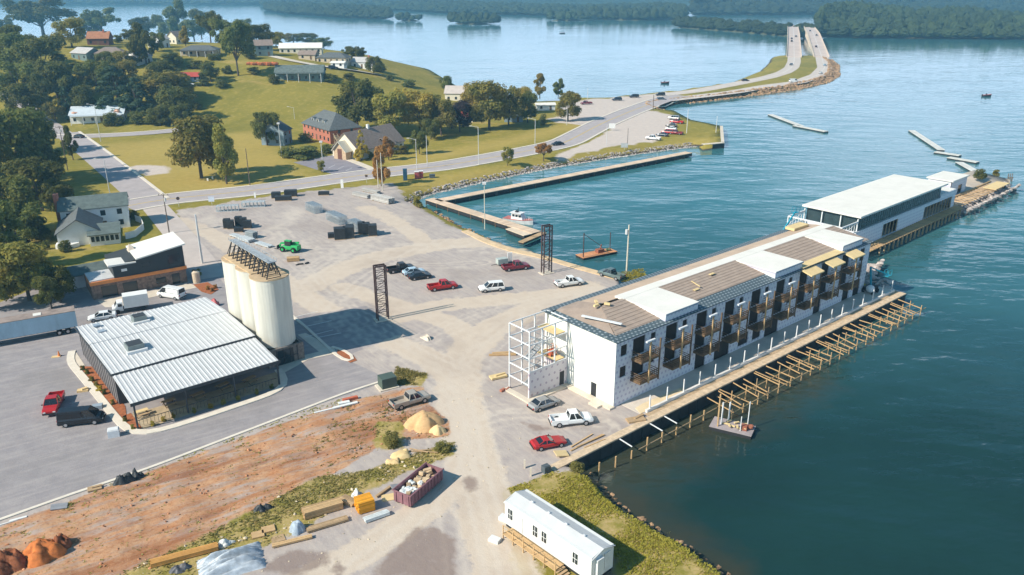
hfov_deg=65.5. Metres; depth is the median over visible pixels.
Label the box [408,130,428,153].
broadleaf tree
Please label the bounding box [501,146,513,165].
broadleaf tree
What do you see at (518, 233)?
platform
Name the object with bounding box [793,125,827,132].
floating jetty
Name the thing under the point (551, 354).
scissor lift
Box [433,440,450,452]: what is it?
shrub
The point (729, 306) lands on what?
door
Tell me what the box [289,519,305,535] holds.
covered heap
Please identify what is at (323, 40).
broadleaf tree
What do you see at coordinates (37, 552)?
clay mound
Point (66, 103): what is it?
cedar tree
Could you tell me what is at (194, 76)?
shed
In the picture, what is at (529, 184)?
boardwalk
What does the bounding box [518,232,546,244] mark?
gangway
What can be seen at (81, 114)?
house
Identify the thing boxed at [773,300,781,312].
door
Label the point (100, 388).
shrub
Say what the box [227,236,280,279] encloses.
conveyor frame
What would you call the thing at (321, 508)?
lumber stack
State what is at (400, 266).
pickup truck
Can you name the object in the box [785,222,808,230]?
tan crate
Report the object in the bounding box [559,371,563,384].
door
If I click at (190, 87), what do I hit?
broadleaf tree
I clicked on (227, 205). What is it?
truss row
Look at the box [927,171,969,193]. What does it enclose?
pavilion
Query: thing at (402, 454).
pile
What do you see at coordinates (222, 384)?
picnic table
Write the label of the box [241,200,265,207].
truss row
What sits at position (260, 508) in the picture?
plastic heap
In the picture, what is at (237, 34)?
broadleaf tree
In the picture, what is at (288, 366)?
concrete path
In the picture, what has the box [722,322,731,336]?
door
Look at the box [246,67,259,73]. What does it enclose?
shrub
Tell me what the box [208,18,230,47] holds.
broadleaf tree
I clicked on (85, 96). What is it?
broadleaf tree
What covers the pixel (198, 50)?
house
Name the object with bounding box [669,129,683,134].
pickup truck
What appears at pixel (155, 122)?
shrub
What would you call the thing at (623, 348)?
window
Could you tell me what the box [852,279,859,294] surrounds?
door
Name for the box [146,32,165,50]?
broadleaf tree
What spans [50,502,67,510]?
grey slab
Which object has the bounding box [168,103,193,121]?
broadleaf tree
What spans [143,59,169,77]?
broadleaf tree
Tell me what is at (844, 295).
door
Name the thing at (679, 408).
quay wall
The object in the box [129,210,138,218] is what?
shrub
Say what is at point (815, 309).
door
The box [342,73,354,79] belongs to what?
shrub
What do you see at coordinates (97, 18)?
broadleaf tree
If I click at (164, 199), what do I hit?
utility pole
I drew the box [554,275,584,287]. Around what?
pickup truck
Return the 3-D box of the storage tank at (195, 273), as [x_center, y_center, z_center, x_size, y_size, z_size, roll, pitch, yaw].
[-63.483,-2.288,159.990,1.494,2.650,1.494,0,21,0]
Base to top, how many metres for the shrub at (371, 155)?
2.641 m
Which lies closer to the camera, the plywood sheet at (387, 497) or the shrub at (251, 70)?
the plywood sheet at (387, 497)
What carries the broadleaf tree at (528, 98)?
on the ground at (468, 329)
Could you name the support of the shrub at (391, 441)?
on the ground at (468, 329)
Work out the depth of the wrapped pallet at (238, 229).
192.62 m
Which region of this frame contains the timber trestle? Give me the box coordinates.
[706,299,925,418]
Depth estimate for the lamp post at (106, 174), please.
225.82 m
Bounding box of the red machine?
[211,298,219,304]
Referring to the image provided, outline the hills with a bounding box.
[391,0,689,3]
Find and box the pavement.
[332,154,373,169]
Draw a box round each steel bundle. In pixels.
[229,233,242,238]
[238,235,254,242]
[255,241,272,247]
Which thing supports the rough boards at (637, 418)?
on the ground at (468, 329)
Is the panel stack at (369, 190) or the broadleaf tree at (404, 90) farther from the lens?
the broadleaf tree at (404, 90)
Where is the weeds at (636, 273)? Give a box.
[619,268,646,281]
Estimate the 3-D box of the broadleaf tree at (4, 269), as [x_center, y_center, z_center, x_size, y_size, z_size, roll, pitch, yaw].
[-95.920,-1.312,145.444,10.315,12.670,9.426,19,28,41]
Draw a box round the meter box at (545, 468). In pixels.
[541,463,550,473]
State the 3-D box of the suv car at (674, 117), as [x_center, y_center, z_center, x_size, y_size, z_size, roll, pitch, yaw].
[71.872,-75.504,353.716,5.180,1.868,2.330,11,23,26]
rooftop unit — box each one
[123,338,147,354]
[130,312,149,324]
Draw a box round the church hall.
[331,123,404,159]
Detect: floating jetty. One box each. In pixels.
[768,114,803,125]
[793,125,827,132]
[908,130,944,150]
[934,151,961,156]
[947,157,979,163]
[955,162,978,171]
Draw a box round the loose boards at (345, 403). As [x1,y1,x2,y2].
[314,400,357,413]
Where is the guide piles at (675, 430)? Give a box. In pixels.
[598,408,716,475]
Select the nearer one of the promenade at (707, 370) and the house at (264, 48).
the promenade at (707, 370)
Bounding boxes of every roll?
[340,494,353,506]
[342,395,357,400]
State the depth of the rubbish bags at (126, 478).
95.40 m
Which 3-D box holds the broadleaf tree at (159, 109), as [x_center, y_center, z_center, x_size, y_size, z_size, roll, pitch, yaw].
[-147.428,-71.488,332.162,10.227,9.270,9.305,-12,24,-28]
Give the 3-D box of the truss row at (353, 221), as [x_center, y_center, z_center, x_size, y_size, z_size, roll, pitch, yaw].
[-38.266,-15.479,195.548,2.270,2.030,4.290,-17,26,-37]
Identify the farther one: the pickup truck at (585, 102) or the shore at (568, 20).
the shore at (568, 20)
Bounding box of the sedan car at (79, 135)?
[71,134,84,137]
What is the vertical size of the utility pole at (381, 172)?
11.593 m
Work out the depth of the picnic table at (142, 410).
110.50 m
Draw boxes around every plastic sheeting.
[196,541,265,574]
[218,538,235,548]
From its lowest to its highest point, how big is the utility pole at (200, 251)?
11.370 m
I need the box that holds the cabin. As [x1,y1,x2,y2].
[534,102,555,110]
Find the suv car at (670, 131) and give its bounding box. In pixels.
[661,129,673,133]
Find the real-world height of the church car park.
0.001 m
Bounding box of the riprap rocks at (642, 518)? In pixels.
[587,472,730,574]
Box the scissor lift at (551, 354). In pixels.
[547,343,556,356]
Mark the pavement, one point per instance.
(360, 164)
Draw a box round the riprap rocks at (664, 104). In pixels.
[645,97,691,109]
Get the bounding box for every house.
[52,192,130,248]
[68,105,128,125]
[69,47,97,60]
[85,29,113,44]
[92,47,127,58]
[125,50,152,65]
[148,35,169,47]
[167,31,184,43]
[180,45,220,57]
[253,39,272,55]
[261,120,292,145]
[274,65,325,81]
[278,42,322,54]
[297,50,319,60]
[301,110,361,143]
[315,52,351,65]
[350,55,376,68]
[444,85,466,100]
[504,114,522,121]
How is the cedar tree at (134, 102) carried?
on the ground at (468, 329)
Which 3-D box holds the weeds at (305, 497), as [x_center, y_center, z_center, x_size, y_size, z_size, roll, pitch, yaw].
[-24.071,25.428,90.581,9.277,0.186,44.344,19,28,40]
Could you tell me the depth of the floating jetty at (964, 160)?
279.43 m
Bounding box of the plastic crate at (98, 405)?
[92,403,102,408]
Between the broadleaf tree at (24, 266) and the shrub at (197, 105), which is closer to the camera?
the broadleaf tree at (24, 266)
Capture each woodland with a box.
[0,0,259,3]
[259,0,390,5]
[263,1,393,17]
[387,0,689,14]
[394,12,422,19]
[447,11,500,23]
[547,10,592,19]
[584,5,687,18]
[671,16,823,35]
[688,0,1023,13]
[813,0,1023,38]
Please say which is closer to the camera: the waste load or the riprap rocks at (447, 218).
the waste load
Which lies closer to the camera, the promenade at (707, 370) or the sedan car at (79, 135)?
the promenade at (707, 370)
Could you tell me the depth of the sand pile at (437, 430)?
106.19 m
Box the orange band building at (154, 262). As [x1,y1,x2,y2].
[84,232,187,299]
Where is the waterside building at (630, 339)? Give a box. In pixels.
[541,224,873,410]
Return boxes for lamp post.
[93,158,109,192]
[473,126,478,163]
[625,225,629,271]
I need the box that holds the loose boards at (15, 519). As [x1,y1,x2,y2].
[0,515,26,525]
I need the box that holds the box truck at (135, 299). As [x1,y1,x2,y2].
[112,289,148,314]
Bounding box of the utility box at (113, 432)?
[107,426,119,438]
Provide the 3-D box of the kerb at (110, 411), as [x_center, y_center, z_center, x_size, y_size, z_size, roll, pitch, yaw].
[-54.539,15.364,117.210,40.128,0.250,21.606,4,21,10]
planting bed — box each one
[80,366,125,418]
[122,413,141,428]
[193,282,218,293]
[337,350,355,362]
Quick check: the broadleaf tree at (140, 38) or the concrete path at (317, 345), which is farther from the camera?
the broadleaf tree at (140, 38)
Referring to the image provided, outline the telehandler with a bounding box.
[274,239,300,252]
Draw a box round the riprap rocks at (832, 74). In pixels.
[681,56,840,102]
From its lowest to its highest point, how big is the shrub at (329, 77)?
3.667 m
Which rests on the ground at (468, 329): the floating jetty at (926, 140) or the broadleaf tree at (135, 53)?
the broadleaf tree at (135, 53)
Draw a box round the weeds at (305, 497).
[123,442,456,574]
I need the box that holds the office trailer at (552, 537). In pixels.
[502,489,614,574]
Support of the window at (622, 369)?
in the waterside building at (630, 339)
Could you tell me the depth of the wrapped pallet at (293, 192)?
224.77 m
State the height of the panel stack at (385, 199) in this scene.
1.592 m
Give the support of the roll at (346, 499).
on the ground at (468, 329)
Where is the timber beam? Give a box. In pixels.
[375,485,390,497]
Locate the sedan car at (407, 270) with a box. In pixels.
[401,266,425,274]
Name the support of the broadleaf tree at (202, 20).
on the ground at (468, 329)
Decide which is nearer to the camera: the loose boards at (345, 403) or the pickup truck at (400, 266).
the loose boards at (345, 403)
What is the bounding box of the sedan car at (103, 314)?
[87,310,116,322]
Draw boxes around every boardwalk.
[425,198,540,234]
[438,151,691,203]
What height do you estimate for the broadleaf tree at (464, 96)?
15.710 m
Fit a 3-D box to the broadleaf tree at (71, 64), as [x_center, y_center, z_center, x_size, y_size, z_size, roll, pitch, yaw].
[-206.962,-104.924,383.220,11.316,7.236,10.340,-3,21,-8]
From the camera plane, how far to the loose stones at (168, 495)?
93.89 m
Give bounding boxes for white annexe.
[67,260,107,288]
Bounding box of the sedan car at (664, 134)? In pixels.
[656,132,668,136]
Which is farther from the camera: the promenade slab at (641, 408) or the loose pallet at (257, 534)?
the promenade slab at (641, 408)
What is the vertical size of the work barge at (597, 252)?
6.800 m
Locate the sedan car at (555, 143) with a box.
[551,141,563,145]
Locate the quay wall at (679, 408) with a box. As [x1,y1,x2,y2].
[550,291,905,470]
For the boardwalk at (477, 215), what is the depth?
209.70 m
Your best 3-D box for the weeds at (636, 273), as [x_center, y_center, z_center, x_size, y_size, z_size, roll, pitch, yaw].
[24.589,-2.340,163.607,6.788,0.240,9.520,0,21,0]
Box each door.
[171,273,180,283]
[278,347,294,365]
[337,149,341,159]
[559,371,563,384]
[591,382,595,396]
[631,361,642,376]
[633,335,644,354]
[664,347,674,361]
[665,322,676,341]
[694,334,703,347]
[694,354,703,368]
[696,310,706,328]
[713,341,728,359]
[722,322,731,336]
[724,299,734,317]
[748,311,757,324]
[751,288,760,305]
[764,318,776,335]
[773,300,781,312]
[776,279,784,295]
[797,291,803,302]
[799,272,806,285]
[812,298,819,313]
[819,281,825,293]
[822,263,827,276]
[840,273,845,284]
[841,255,848,267]
[841,290,847,300]
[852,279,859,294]
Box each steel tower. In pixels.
[373,263,391,322]
[538,224,554,274]
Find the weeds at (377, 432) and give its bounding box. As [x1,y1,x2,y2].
[306,395,444,469]
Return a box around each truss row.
[216,204,238,211]
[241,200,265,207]
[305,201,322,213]
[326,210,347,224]
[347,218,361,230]
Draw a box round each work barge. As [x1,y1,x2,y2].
[575,232,616,260]
[709,394,755,439]
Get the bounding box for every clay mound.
[0,548,26,574]
[21,538,67,567]
[53,533,71,548]
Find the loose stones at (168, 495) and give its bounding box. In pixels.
[2,388,447,574]
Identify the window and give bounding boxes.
[141,262,150,267]
[156,277,165,283]
[167,253,179,263]
[619,366,624,377]
[621,344,626,355]
[738,331,747,345]
[752,331,759,338]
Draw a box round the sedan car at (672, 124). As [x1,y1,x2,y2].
[665,123,677,126]
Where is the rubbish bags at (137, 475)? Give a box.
[132,468,144,479]
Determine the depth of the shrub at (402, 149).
281.14 m
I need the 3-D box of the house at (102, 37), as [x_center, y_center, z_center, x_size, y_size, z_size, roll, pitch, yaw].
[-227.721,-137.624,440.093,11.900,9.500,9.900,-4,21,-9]
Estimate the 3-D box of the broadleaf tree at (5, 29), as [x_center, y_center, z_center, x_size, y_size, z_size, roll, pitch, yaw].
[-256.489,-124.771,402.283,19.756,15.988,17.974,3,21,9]
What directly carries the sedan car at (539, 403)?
on the ground at (468, 329)
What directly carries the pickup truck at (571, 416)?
on the ground at (468, 329)
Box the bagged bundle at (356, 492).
[351,488,361,497]
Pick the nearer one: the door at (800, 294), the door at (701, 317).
the door at (701, 317)
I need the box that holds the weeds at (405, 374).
[394,366,426,385]
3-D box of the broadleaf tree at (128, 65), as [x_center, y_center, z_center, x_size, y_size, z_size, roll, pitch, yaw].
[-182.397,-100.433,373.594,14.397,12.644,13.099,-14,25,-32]
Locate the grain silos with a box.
[221,251,304,368]
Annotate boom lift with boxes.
[783,206,799,229]
[861,266,892,294]
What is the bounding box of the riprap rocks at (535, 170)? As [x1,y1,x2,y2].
[403,142,696,202]
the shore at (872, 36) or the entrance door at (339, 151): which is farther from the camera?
the shore at (872, 36)
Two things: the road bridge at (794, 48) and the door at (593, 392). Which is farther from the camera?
the road bridge at (794, 48)
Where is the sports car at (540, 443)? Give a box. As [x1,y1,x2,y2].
[529,434,567,450]
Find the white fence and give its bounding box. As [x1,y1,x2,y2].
[125,215,143,238]
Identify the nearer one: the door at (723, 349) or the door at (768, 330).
the door at (723, 349)
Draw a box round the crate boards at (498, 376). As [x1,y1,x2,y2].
[489,372,507,379]
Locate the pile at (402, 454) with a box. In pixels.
[390,448,410,459]
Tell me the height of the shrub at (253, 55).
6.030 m
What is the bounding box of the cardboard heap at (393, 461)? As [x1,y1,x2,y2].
[385,457,398,463]
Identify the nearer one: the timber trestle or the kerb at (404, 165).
the timber trestle
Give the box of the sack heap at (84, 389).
[77,386,88,392]
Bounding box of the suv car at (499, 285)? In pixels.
[478,280,504,292]
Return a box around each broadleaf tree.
[0,0,77,35]
[0,19,13,27]
[0,24,21,33]
[0,31,30,72]
[0,34,39,63]
[0,61,36,93]
[0,81,48,110]
[0,106,54,165]
[0,144,14,177]
[0,156,71,210]
[0,173,35,217]
[0,200,25,245]
[0,234,6,244]
[0,240,54,300]
[0,248,16,301]
[3,200,43,241]
[6,109,53,147]
[10,34,67,78]
[11,262,30,277]
[29,59,77,98]
[29,72,52,101]
[30,275,64,308]
[32,147,66,177]
[35,122,56,153]
[39,182,74,211]
[41,98,66,121]
[43,264,76,302]
[49,69,79,100]
[51,16,86,47]
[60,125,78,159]
[68,61,77,74]
[68,84,95,105]
[73,59,112,91]
[75,61,99,81]
[79,7,120,30]
[79,22,100,34]
[93,51,111,64]
[106,56,125,72]
[107,59,138,84]
[119,29,135,40]
[124,44,141,62]
[127,16,153,30]
[127,22,159,64]
[130,76,158,100]
[138,69,190,99]
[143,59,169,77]
[145,104,169,125]
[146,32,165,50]
[149,14,166,28]
[155,84,195,113]
[160,52,183,65]
[162,0,187,30]
[163,64,181,72]
[164,114,225,178]
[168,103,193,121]
[173,80,195,94]
[177,19,204,41]
[178,25,189,45]
[187,8,208,39]
[194,10,222,42]
[198,60,219,81]
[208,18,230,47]
[211,123,238,183]
[219,19,255,75]
[230,18,251,26]
[250,23,274,43]
[250,111,279,144]
[270,31,284,47]
[284,33,301,42]
[297,33,318,42]
[312,37,333,48]
[316,160,324,171]
[331,78,376,124]
[341,46,354,55]
[347,46,366,58]
[355,86,383,117]
[364,56,382,74]
[371,90,408,126]
[372,144,390,185]
[382,136,394,159]
[390,87,411,108]
[401,90,438,130]
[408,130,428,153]
[411,94,440,115]
[421,118,440,138]
[423,98,457,135]
[439,75,452,88]
[450,99,472,131]
[460,83,487,106]
[465,79,510,129]
[492,85,524,124]
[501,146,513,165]
[511,86,532,109]
[519,90,537,122]
[533,73,545,98]
[534,142,551,160]
[552,78,564,98]
[555,91,581,120]
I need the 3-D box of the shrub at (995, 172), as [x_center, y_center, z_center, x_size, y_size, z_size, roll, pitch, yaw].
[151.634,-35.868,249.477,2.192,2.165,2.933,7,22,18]
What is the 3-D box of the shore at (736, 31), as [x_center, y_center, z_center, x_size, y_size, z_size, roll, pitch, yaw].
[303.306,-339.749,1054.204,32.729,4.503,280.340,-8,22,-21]
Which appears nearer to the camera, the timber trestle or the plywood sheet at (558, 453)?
the plywood sheet at (558, 453)
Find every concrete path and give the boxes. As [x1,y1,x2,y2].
[278,350,336,371]
[299,333,334,352]
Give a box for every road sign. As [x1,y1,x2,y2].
[208,196,213,201]
[609,123,614,127]
[621,143,627,147]
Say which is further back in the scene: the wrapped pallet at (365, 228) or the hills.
the hills
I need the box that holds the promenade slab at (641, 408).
[636,388,684,413]
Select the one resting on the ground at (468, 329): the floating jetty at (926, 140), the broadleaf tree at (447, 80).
the broadleaf tree at (447, 80)
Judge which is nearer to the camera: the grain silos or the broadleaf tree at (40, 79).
the grain silos
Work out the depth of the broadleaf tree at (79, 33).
416.68 m
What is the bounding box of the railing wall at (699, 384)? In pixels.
[645,281,894,412]
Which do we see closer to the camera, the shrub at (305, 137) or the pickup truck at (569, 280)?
the pickup truck at (569, 280)
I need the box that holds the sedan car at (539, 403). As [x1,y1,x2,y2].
[527,395,560,411]
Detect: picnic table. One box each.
[133,407,149,417]
[160,397,176,407]
[189,390,206,400]
[214,381,230,391]
[241,375,258,384]
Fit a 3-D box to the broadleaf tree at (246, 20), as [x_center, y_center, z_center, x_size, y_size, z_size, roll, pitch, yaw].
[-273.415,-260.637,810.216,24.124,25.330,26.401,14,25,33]
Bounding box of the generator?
[491,252,512,265]
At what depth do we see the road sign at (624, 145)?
291.13 m
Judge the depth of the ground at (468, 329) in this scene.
121.86 m
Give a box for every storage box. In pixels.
[488,535,500,544]
[498,513,504,521]
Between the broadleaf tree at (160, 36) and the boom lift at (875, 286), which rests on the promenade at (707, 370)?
the boom lift at (875, 286)
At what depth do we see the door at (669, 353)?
118.49 m
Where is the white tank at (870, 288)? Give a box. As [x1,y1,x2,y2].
[866,285,874,292]
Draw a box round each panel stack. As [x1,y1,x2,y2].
[245,230,257,237]
[352,191,370,198]
[362,187,380,193]
[371,193,394,203]
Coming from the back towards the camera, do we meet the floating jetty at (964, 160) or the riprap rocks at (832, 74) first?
the riprap rocks at (832, 74)
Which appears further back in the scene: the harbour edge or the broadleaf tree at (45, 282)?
the harbour edge
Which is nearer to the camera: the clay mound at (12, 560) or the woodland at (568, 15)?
the clay mound at (12, 560)
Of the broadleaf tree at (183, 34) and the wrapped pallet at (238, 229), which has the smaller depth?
the wrapped pallet at (238, 229)
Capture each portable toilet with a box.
[402,168,406,180]
[414,171,418,178]
[419,170,422,177]
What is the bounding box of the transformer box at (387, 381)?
[375,372,398,391]
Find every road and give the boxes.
[128,95,688,209]
[642,57,800,96]
[673,57,831,100]
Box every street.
[2,94,70,135]
[57,129,177,137]
[59,132,159,198]
[143,205,223,279]
[269,56,380,74]
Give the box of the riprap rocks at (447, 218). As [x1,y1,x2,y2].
[410,201,490,239]
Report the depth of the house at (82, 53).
401.51 m
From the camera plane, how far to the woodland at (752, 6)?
1718.42 m
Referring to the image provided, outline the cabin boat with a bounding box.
[503,207,532,224]
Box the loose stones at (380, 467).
[119,444,452,574]
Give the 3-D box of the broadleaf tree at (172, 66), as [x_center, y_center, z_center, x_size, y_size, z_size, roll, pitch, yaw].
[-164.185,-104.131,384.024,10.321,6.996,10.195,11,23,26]
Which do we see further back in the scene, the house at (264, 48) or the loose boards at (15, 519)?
the house at (264, 48)
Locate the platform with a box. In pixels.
[506,227,536,238]
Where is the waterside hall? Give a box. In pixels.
[787,174,955,240]
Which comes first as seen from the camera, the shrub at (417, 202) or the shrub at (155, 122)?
the shrub at (417, 202)
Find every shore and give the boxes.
[1,3,259,4]
[267,10,386,18]
[400,10,544,14]
[455,22,487,24]
[551,19,584,20]
[595,17,673,20]
[677,26,804,36]
[692,4,1013,14]
[821,34,1023,38]
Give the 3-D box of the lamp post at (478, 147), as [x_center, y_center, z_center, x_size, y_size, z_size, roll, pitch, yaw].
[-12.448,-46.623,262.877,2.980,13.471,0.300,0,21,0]
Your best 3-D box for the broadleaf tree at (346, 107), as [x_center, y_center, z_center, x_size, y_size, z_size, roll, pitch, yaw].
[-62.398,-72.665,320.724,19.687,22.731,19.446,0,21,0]
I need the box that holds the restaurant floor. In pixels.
[132,372,278,428]
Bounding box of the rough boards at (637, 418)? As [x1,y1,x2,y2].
[625,413,645,423]
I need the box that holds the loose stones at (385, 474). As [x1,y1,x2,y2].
[261,396,520,571]
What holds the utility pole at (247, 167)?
on the ground at (468, 329)
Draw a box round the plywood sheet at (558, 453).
[553,450,568,456]
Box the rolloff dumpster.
[392,462,443,506]
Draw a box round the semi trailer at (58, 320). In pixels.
[0,306,77,339]
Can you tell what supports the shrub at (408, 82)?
on the ground at (468, 329)
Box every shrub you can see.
[14,231,32,243]
[27,217,52,240]
[42,240,49,249]
[57,240,72,251]
[95,385,102,390]
[101,112,124,125]
[110,50,128,61]
[113,35,123,42]
[127,110,146,123]
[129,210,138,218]
[144,113,171,123]
[156,22,170,34]
[186,60,201,68]
[191,94,202,108]
[195,79,209,85]
[207,53,220,59]
[214,79,227,87]
[220,65,231,72]
[244,51,256,58]
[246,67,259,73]
[267,74,279,82]
[278,145,295,158]
[289,145,320,160]
[297,133,312,141]
[320,144,332,152]
[323,73,338,80]
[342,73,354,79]
[368,152,373,158]
[377,64,386,71]
[382,430,399,448]
[385,74,393,80]
[393,145,408,153]
[401,79,415,86]
[412,196,422,207]
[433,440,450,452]
[539,114,546,124]
[569,461,584,472]
[972,168,987,179]
[992,169,999,176]
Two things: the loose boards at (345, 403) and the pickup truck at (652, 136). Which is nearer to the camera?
the loose boards at (345, 403)
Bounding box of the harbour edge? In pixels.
[461,230,613,278]
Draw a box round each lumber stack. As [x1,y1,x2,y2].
[149,542,217,567]
[272,534,311,547]
[287,256,299,261]
[301,497,342,519]
[306,515,348,532]
[354,492,375,514]
[363,509,389,522]
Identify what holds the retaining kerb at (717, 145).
on the ground at (468, 329)
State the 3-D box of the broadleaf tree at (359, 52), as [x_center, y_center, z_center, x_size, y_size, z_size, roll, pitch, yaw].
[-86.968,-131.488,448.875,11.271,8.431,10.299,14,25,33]
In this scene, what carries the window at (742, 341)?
in the waterside building at (630, 339)
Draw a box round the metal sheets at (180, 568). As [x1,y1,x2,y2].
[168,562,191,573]
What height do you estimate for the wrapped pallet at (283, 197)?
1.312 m
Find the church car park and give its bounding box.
[294,155,366,173]
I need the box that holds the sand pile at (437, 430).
[429,424,446,435]
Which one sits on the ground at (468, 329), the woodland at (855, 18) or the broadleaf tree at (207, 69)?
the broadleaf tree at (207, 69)
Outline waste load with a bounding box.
[406,467,435,494]
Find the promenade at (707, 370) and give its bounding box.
[621,286,890,413]
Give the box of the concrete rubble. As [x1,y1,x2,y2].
[420,334,430,340]
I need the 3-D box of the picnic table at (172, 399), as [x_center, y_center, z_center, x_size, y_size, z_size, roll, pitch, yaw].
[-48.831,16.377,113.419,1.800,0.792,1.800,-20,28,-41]
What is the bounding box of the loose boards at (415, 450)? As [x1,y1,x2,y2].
[408,448,437,452]
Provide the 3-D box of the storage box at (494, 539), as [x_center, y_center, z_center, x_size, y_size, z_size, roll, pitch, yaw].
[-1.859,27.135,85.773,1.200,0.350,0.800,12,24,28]
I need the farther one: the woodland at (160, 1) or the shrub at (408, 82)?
the woodland at (160, 1)
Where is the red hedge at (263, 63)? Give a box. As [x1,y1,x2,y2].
[246,61,278,65]
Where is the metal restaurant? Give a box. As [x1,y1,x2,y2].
[74,297,280,428]
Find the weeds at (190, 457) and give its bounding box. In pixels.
[62,399,339,510]
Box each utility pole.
[55,126,67,170]
[158,194,169,231]
[194,214,203,263]
[245,148,249,184]
[380,153,382,190]
[482,182,485,228]
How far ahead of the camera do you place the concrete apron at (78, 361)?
126.94 m
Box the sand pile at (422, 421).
[403,410,444,432]
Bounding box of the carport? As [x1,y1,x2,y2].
[330,61,346,68]
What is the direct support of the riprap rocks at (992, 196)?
on the ground at (468, 329)
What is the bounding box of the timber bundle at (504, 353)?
[489,351,515,355]
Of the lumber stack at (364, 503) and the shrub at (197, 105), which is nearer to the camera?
the lumber stack at (364, 503)
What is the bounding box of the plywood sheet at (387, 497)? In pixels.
[381,493,393,501]
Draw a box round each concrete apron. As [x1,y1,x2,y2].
[74,353,83,370]
[98,283,196,306]
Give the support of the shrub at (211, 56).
on the ground at (468, 329)
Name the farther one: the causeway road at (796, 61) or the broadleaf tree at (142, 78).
the causeway road at (796, 61)
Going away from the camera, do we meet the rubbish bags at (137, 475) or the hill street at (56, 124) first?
the rubbish bags at (137, 475)
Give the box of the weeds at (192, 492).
[0,389,447,574]
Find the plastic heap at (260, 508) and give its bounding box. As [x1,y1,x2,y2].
[253,503,273,512]
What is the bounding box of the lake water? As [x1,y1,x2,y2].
[0,4,1023,574]
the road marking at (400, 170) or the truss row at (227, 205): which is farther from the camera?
the road marking at (400, 170)
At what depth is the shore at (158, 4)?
2517.56 m
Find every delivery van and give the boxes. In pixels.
[56,405,105,427]
[156,285,185,299]
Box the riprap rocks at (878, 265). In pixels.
[864,259,893,288]
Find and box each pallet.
[87,484,102,491]
[222,218,229,228]
[226,219,234,228]
[234,216,241,225]
[234,227,243,232]
[239,217,246,226]
[242,219,251,228]
[251,530,264,539]
[261,524,275,532]
[271,191,280,198]
[271,534,285,542]
[275,195,291,200]
[284,189,296,196]
[318,191,329,195]
[328,232,333,238]
[333,226,345,239]
[343,225,354,238]
[357,221,364,234]
[362,222,369,234]
[368,223,376,236]
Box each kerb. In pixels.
[0,381,377,520]
[57,128,175,134]
[67,350,287,433]
[78,131,169,197]
[128,94,691,210]
[293,315,353,360]
[702,142,724,148]
[720,126,723,141]
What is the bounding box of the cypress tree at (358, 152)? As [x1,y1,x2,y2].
[353,130,369,160]
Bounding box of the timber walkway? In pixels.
[869,181,1009,255]
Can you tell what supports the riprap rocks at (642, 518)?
on the ground at (468, 329)
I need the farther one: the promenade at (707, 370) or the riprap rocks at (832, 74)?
the riprap rocks at (832, 74)
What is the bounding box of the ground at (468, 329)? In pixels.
[0,39,1009,574]
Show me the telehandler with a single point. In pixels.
(292, 247)
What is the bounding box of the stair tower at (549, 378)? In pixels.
[505,310,567,403]
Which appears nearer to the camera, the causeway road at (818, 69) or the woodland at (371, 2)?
the causeway road at (818, 69)
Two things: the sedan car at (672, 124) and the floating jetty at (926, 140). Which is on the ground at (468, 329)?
the sedan car at (672, 124)
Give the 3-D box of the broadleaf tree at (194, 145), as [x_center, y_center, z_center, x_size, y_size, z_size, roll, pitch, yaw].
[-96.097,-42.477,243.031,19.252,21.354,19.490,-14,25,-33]
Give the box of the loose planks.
[570,434,604,450]
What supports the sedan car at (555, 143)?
on the road at (584, 135)
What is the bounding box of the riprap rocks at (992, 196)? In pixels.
[957,181,1020,214]
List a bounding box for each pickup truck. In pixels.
[41,390,64,415]
[386,261,413,273]
[388,389,430,409]
[426,278,457,291]
[501,259,530,271]
[548,408,593,427]
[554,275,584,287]
[580,100,591,104]
[597,267,625,280]
[645,134,660,140]
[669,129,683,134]
[670,119,683,123]
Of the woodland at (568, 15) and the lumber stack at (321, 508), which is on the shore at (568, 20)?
the woodland at (568, 15)
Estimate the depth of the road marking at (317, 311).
140.42 m
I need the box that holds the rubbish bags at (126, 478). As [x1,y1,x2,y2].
[113,472,136,485]
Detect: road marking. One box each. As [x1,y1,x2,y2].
[130,96,680,205]
[296,165,350,336]
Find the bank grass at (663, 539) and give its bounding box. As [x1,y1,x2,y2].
[507,470,720,574]
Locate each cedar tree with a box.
[57,86,71,119]
[91,65,143,109]
[118,77,156,113]
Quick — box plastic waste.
[399,480,423,494]
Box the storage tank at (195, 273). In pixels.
[191,269,200,283]
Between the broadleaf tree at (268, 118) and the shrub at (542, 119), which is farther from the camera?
the shrub at (542, 119)
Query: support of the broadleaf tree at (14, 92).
on the ground at (468, 329)
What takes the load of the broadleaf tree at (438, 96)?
on the ground at (468, 329)
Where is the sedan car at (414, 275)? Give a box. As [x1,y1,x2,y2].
[407,270,431,280]
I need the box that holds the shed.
[180,72,201,81]
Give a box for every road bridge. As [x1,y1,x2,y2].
[786,25,801,56]
[804,27,828,57]
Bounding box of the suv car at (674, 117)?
[668,115,679,119]

